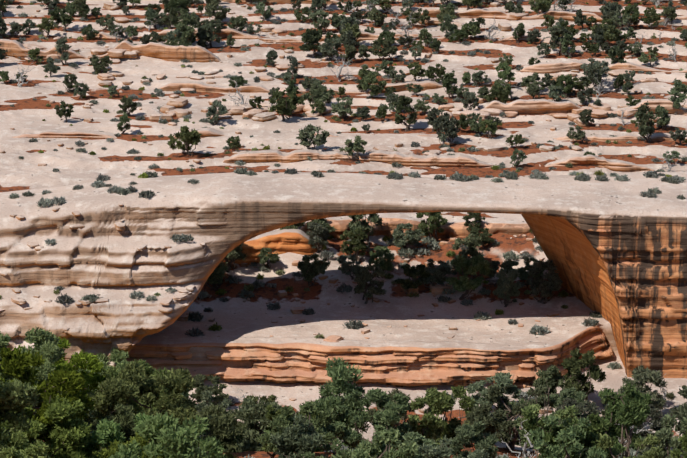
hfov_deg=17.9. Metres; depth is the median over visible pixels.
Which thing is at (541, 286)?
juniper
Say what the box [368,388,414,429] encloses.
juniper
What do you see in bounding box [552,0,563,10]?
dead juniper
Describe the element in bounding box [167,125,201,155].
juniper
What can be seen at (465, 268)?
juniper
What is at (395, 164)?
sagebrush
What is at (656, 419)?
juniper
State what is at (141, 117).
sagebrush
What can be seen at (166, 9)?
juniper
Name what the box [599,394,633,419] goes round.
juniper
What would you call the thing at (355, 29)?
juniper
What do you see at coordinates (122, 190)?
sagebrush
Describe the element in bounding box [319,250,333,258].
sagebrush
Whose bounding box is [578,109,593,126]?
juniper
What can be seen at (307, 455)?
juniper
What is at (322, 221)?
juniper
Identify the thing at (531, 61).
juniper
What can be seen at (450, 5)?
juniper
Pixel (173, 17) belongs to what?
pinyon
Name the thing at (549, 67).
mesa ledge
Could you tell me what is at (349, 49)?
juniper
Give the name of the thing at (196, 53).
mesa ledge
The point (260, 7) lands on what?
juniper
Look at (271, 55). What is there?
pinyon
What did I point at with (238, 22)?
juniper
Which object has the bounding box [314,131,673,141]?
mesa ledge
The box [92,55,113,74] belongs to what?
juniper
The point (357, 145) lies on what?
juniper
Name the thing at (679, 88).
tree
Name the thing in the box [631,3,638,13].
pinyon
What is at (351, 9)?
dead juniper
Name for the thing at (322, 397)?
juniper
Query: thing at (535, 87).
juniper
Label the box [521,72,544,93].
juniper
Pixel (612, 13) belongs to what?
juniper
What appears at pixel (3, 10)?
pinyon
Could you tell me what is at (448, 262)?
sagebrush
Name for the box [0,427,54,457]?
tree
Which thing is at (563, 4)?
pinyon
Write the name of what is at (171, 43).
juniper
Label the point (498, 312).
rabbitbrush
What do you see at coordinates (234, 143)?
juniper
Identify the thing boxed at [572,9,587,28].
pinyon
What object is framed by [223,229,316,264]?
orange cliff ledge
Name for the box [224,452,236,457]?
rabbitbrush
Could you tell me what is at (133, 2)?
juniper
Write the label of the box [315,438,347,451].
juniper
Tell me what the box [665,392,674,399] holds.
rabbitbrush
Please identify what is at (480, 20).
juniper
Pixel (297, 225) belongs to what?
juniper
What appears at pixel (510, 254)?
sagebrush
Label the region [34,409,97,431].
broadleaf
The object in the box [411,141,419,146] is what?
sagebrush
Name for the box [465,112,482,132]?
juniper
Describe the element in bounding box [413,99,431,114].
juniper
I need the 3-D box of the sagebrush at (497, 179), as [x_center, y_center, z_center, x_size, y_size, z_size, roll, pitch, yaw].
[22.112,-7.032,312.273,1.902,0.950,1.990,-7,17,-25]
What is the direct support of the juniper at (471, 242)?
on the terrain
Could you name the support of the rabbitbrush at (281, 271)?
on the terrain
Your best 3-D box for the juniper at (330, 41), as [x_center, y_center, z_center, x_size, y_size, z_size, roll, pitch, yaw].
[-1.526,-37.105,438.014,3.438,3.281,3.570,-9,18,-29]
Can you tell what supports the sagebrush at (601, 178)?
on the natural bridge
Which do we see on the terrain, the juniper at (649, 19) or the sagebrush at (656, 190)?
the juniper at (649, 19)
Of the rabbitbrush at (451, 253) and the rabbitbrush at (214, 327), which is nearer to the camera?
the rabbitbrush at (214, 327)
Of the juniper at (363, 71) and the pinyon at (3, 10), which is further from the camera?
the pinyon at (3, 10)
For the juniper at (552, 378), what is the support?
on the terrain
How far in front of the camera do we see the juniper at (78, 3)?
462.33 m
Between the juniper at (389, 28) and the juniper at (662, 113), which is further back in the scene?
the juniper at (389, 28)
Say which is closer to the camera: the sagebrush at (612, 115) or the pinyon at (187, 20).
the sagebrush at (612, 115)
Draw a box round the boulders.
[0,0,686,457]
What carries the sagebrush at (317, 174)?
on the natural bridge
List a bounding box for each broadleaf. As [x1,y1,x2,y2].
[0,326,68,410]
[0,347,96,444]
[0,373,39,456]
[0,395,92,457]
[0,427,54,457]
[11,336,105,419]
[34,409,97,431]
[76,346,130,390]
[85,361,197,425]
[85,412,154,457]
[89,432,169,457]
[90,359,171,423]
[108,412,224,457]
[135,392,182,406]
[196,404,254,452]
[235,426,270,441]
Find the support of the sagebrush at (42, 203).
on the natural bridge
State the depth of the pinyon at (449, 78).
403.42 m
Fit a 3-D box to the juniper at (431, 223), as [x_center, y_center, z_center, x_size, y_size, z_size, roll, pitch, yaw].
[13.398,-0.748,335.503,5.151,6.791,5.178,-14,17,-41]
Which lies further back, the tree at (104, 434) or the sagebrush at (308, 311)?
the sagebrush at (308, 311)
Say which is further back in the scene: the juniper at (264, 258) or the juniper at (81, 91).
the juniper at (81, 91)
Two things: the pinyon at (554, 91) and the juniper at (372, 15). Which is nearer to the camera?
the pinyon at (554, 91)
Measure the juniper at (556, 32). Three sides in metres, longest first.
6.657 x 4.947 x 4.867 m
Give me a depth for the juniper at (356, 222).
333.33 m
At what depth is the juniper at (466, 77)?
412.66 m
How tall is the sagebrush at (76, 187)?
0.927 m
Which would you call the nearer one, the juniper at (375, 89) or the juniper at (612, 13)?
the juniper at (375, 89)
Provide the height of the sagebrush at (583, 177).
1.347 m
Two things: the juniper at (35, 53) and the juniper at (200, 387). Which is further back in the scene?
the juniper at (35, 53)
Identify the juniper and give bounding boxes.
[0,71,9,83]
[9,23,22,37]
[9,53,34,87]
[16,72,26,81]
[28,47,43,63]
[36,0,58,8]
[37,16,54,38]
[48,4,76,31]
[54,100,73,122]
[62,74,76,92]
[72,0,89,16]
[73,82,89,98]
[81,24,99,39]
[89,54,103,68]
[91,7,101,18]
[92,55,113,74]
[95,14,114,30]
[107,24,125,36]
[107,85,119,97]
[112,0,126,7]
[118,97,136,115]
[121,5,129,14]
[126,25,138,36]
[127,0,140,8]
[139,31,160,43]
[147,3,161,13]
[149,31,165,41]
[156,12,166,27]
[159,0,169,4]
[163,4,173,15]
[164,40,178,45]
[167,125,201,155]
[175,25,195,42]
[178,41,191,45]
[189,0,198,7]
[189,374,229,403]
[190,390,232,431]
[194,16,208,27]
[196,5,203,14]
[196,22,221,48]
[196,39,206,46]
[197,409,215,436]
[204,0,231,20]
[205,262,228,289]
[206,19,223,35]
[221,243,247,271]
[226,136,240,151]
[227,16,244,31]
[228,76,247,87]
[228,79,247,106]
[231,387,253,401]
[234,397,296,450]
[238,394,282,408]
[246,23,261,34]
[249,96,264,108]
[255,2,273,20]
[256,400,336,453]
[258,248,279,268]
[260,404,320,457]
[268,87,280,96]
[269,89,304,120]
[273,450,326,457]
[280,222,304,229]
[282,71,297,83]
[294,6,312,21]
[296,123,329,148]
[297,253,330,286]
[300,28,322,44]
[301,76,315,88]
[301,84,335,104]
[306,218,336,232]
[306,222,329,252]
[309,9,330,33]
[310,0,324,11]
[310,79,325,96]
[310,99,326,115]
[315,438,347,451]
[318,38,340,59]
[319,394,344,403]
[325,32,337,39]
[325,46,351,81]
[327,36,343,47]
[331,13,344,30]
[331,97,352,119]
[331,428,417,457]
[333,388,412,452]
[336,87,345,96]
[337,0,353,12]
[338,254,359,279]
[339,31,354,45]
[339,44,356,61]
[339,135,366,160]
[339,228,367,260]
[340,16,360,31]
[341,22,360,39]
[347,0,361,19]
[348,213,382,246]
[353,0,362,10]
[353,263,386,303]
[356,79,367,92]
[356,106,369,120]
[357,9,368,22]
[358,65,381,78]
[360,71,387,97]
[361,124,369,132]
[364,26,374,33]
[367,8,387,26]
[368,246,394,277]
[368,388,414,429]
[369,39,397,60]
[376,106,386,120]
[377,35,391,48]
[379,0,391,13]
[379,31,395,45]
[379,59,394,75]
[381,21,396,32]
[384,86,395,95]
[385,93,400,112]
[389,69,406,82]
[390,429,437,457]
[391,11,416,43]
[392,223,424,248]
[395,263,431,294]
[396,34,413,46]
[402,0,414,9]
[402,9,414,16]
[406,16,416,25]
[406,83,423,94]
[407,62,426,81]
[408,45,422,59]
[411,8,430,27]
[411,39,422,49]
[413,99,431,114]
[414,258,456,287]
[416,212,447,242]
[418,435,505,457]
[424,63,445,82]
[425,107,449,131]
[429,38,439,51]
[432,93,443,104]
[432,114,459,143]
[433,385,494,445]
[436,7,456,22]
[439,2,454,14]
[444,31,453,39]
[444,255,492,300]
[449,29,467,41]
[450,421,497,457]
[451,233,484,277]
[456,85,468,99]
[460,23,479,39]
[460,91,478,109]
[461,0,482,9]
[462,72,474,84]
[463,212,485,230]
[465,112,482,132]
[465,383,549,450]
[466,372,521,414]
[468,21,480,38]
[469,17,485,30]
[469,118,481,132]
[470,227,494,248]
[470,412,503,442]
[472,70,487,84]
[479,118,497,138]
[483,12,502,41]
[484,86,509,103]
[484,259,518,286]
[486,116,501,125]
[491,79,505,90]
[492,82,511,95]
[492,268,520,306]
[495,63,515,83]
[499,53,513,65]
[500,81,521,99]
[502,420,535,457]
[503,398,533,448]
[504,1,511,12]
[505,134,524,147]
[510,4,522,12]
[516,257,547,283]
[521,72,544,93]
[521,386,581,446]
[522,409,613,457]
[525,260,562,303]
[526,30,541,43]
[526,415,608,457]
[527,57,540,65]
[528,0,551,14]
[528,84,539,98]
[533,365,564,397]
[536,42,550,57]
[541,14,555,29]
[541,73,562,92]
[546,386,586,421]
[548,24,559,38]
[549,26,573,54]
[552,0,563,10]
[553,397,601,421]
[554,74,576,98]
[558,20,579,40]
[560,348,606,406]
[566,1,581,11]
[566,84,577,93]
[566,125,585,142]
[572,77,591,90]
[577,88,596,104]
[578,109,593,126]
[579,32,589,42]
[580,57,610,76]
[580,63,604,89]
[581,42,590,51]
[585,16,596,25]
[587,43,599,56]
[591,23,620,46]
[592,24,608,32]
[593,433,663,457]
[594,76,610,98]
[595,64,614,91]
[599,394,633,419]
[600,42,611,53]
[601,2,622,19]
[601,18,611,25]
[606,9,618,20]
[611,12,631,29]
[614,40,626,50]
[616,31,628,41]
[617,105,629,125]
[617,422,652,453]
[618,365,668,416]
[620,5,643,27]
[622,70,635,81]
[624,42,642,56]
[624,95,640,105]
[635,117,645,126]
[637,52,657,66]
[637,404,673,449]
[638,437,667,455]
[642,12,661,28]
[643,7,656,15]
[646,47,658,57]
[647,105,670,129]
[651,370,668,407]
[652,413,686,457]
[658,144,680,171]
[661,7,676,23]
[662,151,679,163]
[668,42,676,61]
[669,127,686,144]
[669,385,686,457]
[670,431,686,457]
[679,29,686,40]
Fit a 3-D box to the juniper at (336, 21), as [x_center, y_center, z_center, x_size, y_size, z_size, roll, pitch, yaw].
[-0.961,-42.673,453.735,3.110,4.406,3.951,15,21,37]
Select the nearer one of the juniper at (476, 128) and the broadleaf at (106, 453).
the broadleaf at (106, 453)
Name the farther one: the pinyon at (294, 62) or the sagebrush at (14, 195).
the pinyon at (294, 62)
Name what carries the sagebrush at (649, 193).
on the natural bridge
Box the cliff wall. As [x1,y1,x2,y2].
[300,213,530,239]
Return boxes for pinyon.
[0,1,6,16]
[0,17,7,36]
[0,44,7,59]
[21,18,36,34]
[41,56,60,76]
[48,0,56,11]
[54,35,71,65]
[79,3,89,17]
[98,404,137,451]
[117,112,131,133]
[144,8,158,27]
[162,7,180,28]
[164,28,181,43]
[168,0,190,15]
[173,9,197,43]
[206,100,227,125]
[207,450,230,457]
[226,34,235,45]
[266,50,277,66]
[270,413,333,457]
[285,79,300,95]
[286,57,300,78]
[291,0,306,9]
[299,28,321,55]
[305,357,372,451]
[341,31,360,51]
[350,11,358,21]
[358,44,370,60]
[365,0,380,10]
[391,95,418,130]
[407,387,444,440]
[418,28,432,46]
[438,13,457,32]
[442,70,457,98]
[455,114,467,132]
[477,86,488,102]
[510,148,526,167]
[512,22,525,42]
[548,84,565,101]
[556,17,563,28]
[557,0,571,10]
[559,33,575,57]
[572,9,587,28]
[589,27,605,45]
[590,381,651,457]
[593,99,601,105]
[607,45,626,63]
[613,73,624,91]
[619,425,645,456]
[622,81,633,95]
[627,26,636,39]
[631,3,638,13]
[634,101,656,142]
[663,1,677,14]
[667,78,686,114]
[681,31,686,39]
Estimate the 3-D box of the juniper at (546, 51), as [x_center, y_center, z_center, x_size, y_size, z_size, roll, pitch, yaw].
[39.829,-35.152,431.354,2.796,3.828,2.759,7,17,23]
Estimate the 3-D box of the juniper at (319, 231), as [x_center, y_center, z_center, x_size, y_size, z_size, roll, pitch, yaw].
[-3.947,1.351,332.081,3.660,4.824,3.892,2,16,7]
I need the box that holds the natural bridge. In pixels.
[0,171,686,378]
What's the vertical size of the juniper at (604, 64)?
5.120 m
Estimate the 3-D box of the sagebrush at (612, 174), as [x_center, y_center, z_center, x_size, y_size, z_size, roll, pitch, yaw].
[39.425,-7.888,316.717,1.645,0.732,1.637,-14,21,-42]
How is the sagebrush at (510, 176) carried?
on the natural bridge
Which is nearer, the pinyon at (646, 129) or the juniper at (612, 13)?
the pinyon at (646, 129)
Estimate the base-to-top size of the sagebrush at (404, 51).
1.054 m
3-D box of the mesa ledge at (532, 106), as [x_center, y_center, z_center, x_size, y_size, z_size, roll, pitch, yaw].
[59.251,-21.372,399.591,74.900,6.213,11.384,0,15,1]
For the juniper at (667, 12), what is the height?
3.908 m
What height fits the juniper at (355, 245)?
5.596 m
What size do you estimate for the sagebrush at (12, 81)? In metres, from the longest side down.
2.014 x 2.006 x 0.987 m
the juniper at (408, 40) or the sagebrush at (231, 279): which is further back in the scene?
the juniper at (408, 40)
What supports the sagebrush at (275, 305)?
on the terrain
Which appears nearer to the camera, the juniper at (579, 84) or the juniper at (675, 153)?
the juniper at (675, 153)
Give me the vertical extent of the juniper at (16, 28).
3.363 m
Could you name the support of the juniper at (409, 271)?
on the terrain
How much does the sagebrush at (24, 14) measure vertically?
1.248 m
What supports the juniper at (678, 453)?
on the terrain
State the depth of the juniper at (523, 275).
323.59 m
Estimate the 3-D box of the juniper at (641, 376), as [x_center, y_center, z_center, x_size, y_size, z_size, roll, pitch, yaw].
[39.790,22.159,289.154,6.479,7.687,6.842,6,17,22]
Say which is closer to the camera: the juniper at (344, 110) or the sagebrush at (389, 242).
the sagebrush at (389, 242)
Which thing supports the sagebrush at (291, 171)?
on the natural bridge
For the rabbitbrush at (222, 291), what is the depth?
323.78 m
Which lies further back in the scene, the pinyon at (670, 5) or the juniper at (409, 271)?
the pinyon at (670, 5)
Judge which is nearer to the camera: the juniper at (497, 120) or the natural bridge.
the natural bridge
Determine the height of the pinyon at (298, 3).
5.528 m
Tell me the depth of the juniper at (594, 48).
431.83 m
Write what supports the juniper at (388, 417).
on the terrain
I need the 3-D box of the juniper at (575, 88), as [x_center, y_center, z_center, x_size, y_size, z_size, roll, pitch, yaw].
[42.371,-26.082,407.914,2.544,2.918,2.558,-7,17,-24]
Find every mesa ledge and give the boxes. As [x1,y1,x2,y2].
[0,39,220,61]
[12,127,224,138]
[15,0,342,4]
[81,27,542,42]
[157,80,442,93]
[223,149,653,171]
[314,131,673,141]
[420,8,686,22]
[473,99,686,115]
[520,61,686,73]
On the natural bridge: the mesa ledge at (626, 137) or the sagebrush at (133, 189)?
the sagebrush at (133, 189)
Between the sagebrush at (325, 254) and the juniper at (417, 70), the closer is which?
the sagebrush at (325, 254)
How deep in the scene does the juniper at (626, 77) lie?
413.11 m
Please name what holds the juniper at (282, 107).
on the terrain
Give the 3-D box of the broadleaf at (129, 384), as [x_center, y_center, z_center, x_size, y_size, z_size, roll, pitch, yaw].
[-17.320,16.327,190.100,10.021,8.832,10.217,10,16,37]
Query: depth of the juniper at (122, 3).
468.70 m
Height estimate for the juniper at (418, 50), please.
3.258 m
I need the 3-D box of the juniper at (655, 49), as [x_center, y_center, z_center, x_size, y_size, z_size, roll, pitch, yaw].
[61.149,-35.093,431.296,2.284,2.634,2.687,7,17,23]
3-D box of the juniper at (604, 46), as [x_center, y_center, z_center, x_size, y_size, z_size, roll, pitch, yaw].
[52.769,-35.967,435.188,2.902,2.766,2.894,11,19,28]
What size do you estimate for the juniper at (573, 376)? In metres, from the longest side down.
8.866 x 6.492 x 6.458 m
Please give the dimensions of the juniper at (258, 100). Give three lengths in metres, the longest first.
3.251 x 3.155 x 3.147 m
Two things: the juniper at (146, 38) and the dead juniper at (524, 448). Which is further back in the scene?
the juniper at (146, 38)
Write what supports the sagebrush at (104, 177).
on the natural bridge
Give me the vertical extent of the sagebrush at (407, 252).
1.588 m
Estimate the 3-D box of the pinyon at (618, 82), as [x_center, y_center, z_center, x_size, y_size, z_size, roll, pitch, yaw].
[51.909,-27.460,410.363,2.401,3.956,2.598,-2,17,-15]
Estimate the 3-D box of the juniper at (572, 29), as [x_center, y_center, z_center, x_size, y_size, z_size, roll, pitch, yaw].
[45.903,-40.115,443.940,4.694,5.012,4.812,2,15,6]
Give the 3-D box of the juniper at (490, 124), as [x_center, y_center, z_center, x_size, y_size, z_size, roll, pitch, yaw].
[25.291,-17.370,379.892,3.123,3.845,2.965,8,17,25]
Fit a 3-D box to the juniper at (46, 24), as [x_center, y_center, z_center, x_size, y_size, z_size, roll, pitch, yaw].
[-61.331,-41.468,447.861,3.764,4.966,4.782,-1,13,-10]
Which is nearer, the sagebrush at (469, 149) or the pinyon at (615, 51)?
the sagebrush at (469, 149)
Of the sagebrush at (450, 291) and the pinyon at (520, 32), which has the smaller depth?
the sagebrush at (450, 291)
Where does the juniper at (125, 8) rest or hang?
on the terrain
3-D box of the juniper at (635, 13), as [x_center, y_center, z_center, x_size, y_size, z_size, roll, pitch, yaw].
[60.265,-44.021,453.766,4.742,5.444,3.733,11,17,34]
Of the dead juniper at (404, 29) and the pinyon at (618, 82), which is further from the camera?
the dead juniper at (404, 29)
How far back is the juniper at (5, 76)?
414.12 m
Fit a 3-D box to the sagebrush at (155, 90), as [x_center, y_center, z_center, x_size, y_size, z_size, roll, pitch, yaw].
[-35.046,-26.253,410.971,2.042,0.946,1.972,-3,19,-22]
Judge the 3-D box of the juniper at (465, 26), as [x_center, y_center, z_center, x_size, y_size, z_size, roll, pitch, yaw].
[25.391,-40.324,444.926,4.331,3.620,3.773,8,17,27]
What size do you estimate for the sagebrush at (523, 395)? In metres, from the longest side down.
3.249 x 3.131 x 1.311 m
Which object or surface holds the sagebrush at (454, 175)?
on the natural bridge
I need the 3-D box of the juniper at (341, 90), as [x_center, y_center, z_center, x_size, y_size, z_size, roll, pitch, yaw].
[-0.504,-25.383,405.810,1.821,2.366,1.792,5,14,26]
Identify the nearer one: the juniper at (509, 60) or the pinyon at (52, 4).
the juniper at (509, 60)
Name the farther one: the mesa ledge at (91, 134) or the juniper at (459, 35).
the juniper at (459, 35)
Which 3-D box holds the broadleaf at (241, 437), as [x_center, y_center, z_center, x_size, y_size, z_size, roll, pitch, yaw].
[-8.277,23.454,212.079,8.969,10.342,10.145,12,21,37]
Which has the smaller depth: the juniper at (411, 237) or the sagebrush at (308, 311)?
the sagebrush at (308, 311)
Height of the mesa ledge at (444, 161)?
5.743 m
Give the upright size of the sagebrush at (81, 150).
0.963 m
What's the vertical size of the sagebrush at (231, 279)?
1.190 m
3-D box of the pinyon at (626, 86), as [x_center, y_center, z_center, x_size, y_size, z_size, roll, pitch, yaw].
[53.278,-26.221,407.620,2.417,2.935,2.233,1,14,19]
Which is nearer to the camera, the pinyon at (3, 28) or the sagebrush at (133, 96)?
the sagebrush at (133, 96)
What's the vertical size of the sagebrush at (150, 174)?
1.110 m
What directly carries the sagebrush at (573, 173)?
on the natural bridge
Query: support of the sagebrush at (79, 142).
on the terrain
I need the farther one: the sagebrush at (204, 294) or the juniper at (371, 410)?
the sagebrush at (204, 294)
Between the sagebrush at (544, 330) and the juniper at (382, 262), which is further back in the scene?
the juniper at (382, 262)
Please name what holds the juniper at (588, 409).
on the terrain
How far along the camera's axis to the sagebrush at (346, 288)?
323.76 m
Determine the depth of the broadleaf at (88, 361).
193.83 m
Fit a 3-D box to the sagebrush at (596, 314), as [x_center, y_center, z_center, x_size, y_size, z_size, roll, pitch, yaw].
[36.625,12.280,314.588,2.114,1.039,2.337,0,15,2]
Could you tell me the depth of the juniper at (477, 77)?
411.42 m
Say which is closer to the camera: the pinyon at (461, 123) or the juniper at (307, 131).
the juniper at (307, 131)
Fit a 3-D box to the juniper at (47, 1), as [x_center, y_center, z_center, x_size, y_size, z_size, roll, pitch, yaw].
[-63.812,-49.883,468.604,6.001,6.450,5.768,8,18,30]
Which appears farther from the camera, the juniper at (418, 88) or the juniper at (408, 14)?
the juniper at (408, 14)
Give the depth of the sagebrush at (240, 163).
367.16 m
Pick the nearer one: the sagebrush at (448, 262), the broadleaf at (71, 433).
the broadleaf at (71, 433)
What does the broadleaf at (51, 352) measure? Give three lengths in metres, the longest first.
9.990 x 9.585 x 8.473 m
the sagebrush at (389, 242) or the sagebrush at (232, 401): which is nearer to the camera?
the sagebrush at (232, 401)
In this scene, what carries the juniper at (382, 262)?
on the terrain
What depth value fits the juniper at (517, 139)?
374.74 m
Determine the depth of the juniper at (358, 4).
470.29 m
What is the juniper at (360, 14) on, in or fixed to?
on the terrain
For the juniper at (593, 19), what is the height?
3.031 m
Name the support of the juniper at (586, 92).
on the terrain
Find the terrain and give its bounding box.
[0,0,686,457]
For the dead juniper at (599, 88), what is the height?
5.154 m
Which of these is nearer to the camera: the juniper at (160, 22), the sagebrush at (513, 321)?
the sagebrush at (513, 321)
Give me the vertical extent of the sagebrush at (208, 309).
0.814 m
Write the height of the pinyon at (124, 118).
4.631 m
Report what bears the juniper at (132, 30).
on the terrain
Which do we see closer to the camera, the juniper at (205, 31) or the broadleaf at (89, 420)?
the broadleaf at (89, 420)
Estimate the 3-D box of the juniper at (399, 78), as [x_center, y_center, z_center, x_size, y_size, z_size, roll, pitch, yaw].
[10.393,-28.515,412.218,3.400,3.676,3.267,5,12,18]
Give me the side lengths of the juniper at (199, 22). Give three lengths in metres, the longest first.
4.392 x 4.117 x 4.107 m
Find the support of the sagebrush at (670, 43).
on the terrain
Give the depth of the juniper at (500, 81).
406.68 m
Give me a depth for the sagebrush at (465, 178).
312.06 m
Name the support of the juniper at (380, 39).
on the terrain
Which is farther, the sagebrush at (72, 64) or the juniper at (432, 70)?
the sagebrush at (72, 64)
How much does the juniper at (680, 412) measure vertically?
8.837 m
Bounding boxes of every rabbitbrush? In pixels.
[138,172,147,178]
[208,322,221,330]
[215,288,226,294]
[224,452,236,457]
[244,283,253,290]
[256,273,263,279]
[275,269,284,274]
[284,286,294,291]
[314,333,323,338]
[383,235,389,240]
[385,273,393,279]
[406,291,419,297]
[446,250,455,256]
[491,165,499,169]
[494,309,503,314]
[557,290,567,296]
[593,169,604,175]
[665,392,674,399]
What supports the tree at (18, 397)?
on the terrain
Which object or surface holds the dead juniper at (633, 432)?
on the terrain
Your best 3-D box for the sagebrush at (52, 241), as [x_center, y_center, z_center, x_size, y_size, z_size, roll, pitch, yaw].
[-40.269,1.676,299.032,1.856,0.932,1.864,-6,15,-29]
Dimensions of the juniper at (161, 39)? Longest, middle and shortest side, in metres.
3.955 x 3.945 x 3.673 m
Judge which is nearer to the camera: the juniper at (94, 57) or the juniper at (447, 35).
the juniper at (94, 57)
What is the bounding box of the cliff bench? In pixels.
[126,323,613,387]
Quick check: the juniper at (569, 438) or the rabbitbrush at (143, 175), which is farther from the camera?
the rabbitbrush at (143, 175)
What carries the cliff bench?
on the terrain
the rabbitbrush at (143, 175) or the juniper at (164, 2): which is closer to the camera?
the rabbitbrush at (143, 175)
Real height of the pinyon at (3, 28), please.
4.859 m
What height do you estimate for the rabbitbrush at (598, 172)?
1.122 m
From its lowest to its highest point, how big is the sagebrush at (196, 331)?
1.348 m
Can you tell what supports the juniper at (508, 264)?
on the terrain
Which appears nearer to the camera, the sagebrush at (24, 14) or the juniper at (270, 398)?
the juniper at (270, 398)
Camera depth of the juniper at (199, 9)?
466.37 m
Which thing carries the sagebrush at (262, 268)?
on the terrain
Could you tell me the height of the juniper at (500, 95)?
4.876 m
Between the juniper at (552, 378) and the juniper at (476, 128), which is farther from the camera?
the juniper at (476, 128)
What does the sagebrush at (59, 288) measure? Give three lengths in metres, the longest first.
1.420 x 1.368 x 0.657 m
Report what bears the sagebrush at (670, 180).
on the natural bridge
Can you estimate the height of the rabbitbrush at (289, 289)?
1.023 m
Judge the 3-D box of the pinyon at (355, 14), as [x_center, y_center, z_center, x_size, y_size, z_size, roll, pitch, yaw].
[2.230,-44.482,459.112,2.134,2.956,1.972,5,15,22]
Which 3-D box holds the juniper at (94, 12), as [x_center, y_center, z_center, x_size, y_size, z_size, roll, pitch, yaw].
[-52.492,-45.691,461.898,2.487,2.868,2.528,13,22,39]
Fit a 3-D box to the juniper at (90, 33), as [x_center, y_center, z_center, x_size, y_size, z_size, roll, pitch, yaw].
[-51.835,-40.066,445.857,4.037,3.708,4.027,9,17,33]
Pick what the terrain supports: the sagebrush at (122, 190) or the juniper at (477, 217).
the juniper at (477, 217)
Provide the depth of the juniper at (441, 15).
456.02 m
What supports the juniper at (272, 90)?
on the terrain
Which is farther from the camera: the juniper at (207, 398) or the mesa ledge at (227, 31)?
the mesa ledge at (227, 31)
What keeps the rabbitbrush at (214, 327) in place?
on the terrain
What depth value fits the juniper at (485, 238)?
331.92 m
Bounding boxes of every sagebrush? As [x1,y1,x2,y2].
[8,79,16,83]
[8,193,18,198]
[18,12,27,17]
[22,190,34,196]
[36,197,53,206]
[42,190,51,194]
[44,238,55,244]
[51,196,66,205]
[54,286,63,290]
[54,293,74,303]
[69,62,77,66]
[72,184,82,189]
[74,140,85,145]
[75,148,86,152]
[81,296,96,301]
[82,294,98,302]
[91,179,105,188]
[96,173,110,181]
[107,185,120,192]
[116,188,131,194]
[124,185,137,192]
[126,148,138,153]
[128,93,137,98]
[129,290,143,299]
[135,115,144,120]
[138,190,154,197]
[145,171,158,177]
[146,295,156,300]
[148,163,158,168]
[153,88,162,92]
[155,92,164,96]
[158,118,168,123]
[165,287,176,292]
[170,233,184,241]
[182,234,193,241]
[184,327,205,336]
[188,179,199,183]
[188,312,202,321]
[196,290,211,298]
[199,118,207,122]
[203,307,212,311]
[214,398,235,406]
[219,296,228,301]
[224,275,243,283]
[234,167,247,173]
[235,160,245,165]
[238,289,254,298]
[245,170,256,175]
[252,279,265,288]
[257,264,271,270]
[266,283,275,287]
[266,302,280,309]
[284,168,296,173]
[292,271,301,277]
[302,308,315,314]
[312,172,323,177]
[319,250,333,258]
[330,444,355,456]
[336,283,352,293]
[342,319,363,329]
[386,171,402,179]
[386,238,395,245]
[391,162,402,166]
[395,57,404,61]
[397,246,415,257]
[399,49,407,54]
[408,171,420,177]
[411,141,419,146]
[411,247,431,254]
[421,58,429,62]
[421,236,437,244]
[427,242,441,250]
[434,175,446,179]
[437,295,451,301]
[439,143,449,147]
[442,284,455,294]
[444,258,454,269]
[449,171,462,180]
[455,173,472,181]
[460,244,468,250]
[460,298,472,305]
[461,40,470,44]
[466,146,478,151]
[470,174,478,179]
[473,311,491,319]
[477,288,490,294]
[490,177,502,182]
[495,453,509,457]
[502,250,519,259]
[505,174,518,179]
[508,319,517,324]
[519,252,533,259]
[519,391,537,399]
[528,171,546,178]
[529,324,550,335]
[568,171,579,175]
[574,172,590,180]
[581,317,598,326]
[589,311,602,317]
[594,174,609,181]
[607,113,617,117]
[607,361,621,369]
[609,172,618,176]
[614,174,630,180]
[617,448,641,457]
[640,190,656,197]
[643,170,658,177]
[648,187,661,193]
[665,177,679,183]
[666,41,675,45]
[669,175,685,183]
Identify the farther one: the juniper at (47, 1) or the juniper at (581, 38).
the juniper at (47, 1)
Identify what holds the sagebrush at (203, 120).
on the terrain
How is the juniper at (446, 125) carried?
on the terrain
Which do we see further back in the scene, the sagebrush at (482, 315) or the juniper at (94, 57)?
the juniper at (94, 57)
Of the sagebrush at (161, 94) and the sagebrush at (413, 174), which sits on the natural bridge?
the sagebrush at (413, 174)
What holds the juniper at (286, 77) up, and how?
on the terrain
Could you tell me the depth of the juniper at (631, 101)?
396.64 m
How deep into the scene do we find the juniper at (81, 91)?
403.89 m
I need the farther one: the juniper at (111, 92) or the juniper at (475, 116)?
the juniper at (111, 92)
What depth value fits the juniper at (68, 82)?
409.63 m
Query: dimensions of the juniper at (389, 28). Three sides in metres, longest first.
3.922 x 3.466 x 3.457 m
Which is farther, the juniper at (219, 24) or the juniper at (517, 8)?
the juniper at (517, 8)
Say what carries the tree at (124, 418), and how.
on the terrain
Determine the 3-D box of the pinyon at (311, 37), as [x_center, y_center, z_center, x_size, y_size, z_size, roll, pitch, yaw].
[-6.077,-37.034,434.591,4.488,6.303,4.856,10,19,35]
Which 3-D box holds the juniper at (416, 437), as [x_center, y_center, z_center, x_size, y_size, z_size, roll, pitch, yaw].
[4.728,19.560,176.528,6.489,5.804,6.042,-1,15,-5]
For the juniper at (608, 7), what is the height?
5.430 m
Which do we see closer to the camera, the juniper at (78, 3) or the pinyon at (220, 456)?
the pinyon at (220, 456)
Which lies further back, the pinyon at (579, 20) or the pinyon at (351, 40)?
the pinyon at (579, 20)
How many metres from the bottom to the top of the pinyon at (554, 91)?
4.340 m
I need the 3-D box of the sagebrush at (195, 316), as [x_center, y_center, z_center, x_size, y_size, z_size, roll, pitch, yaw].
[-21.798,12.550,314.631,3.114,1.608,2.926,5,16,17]
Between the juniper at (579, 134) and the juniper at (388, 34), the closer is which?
the juniper at (579, 134)
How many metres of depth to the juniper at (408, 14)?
462.24 m

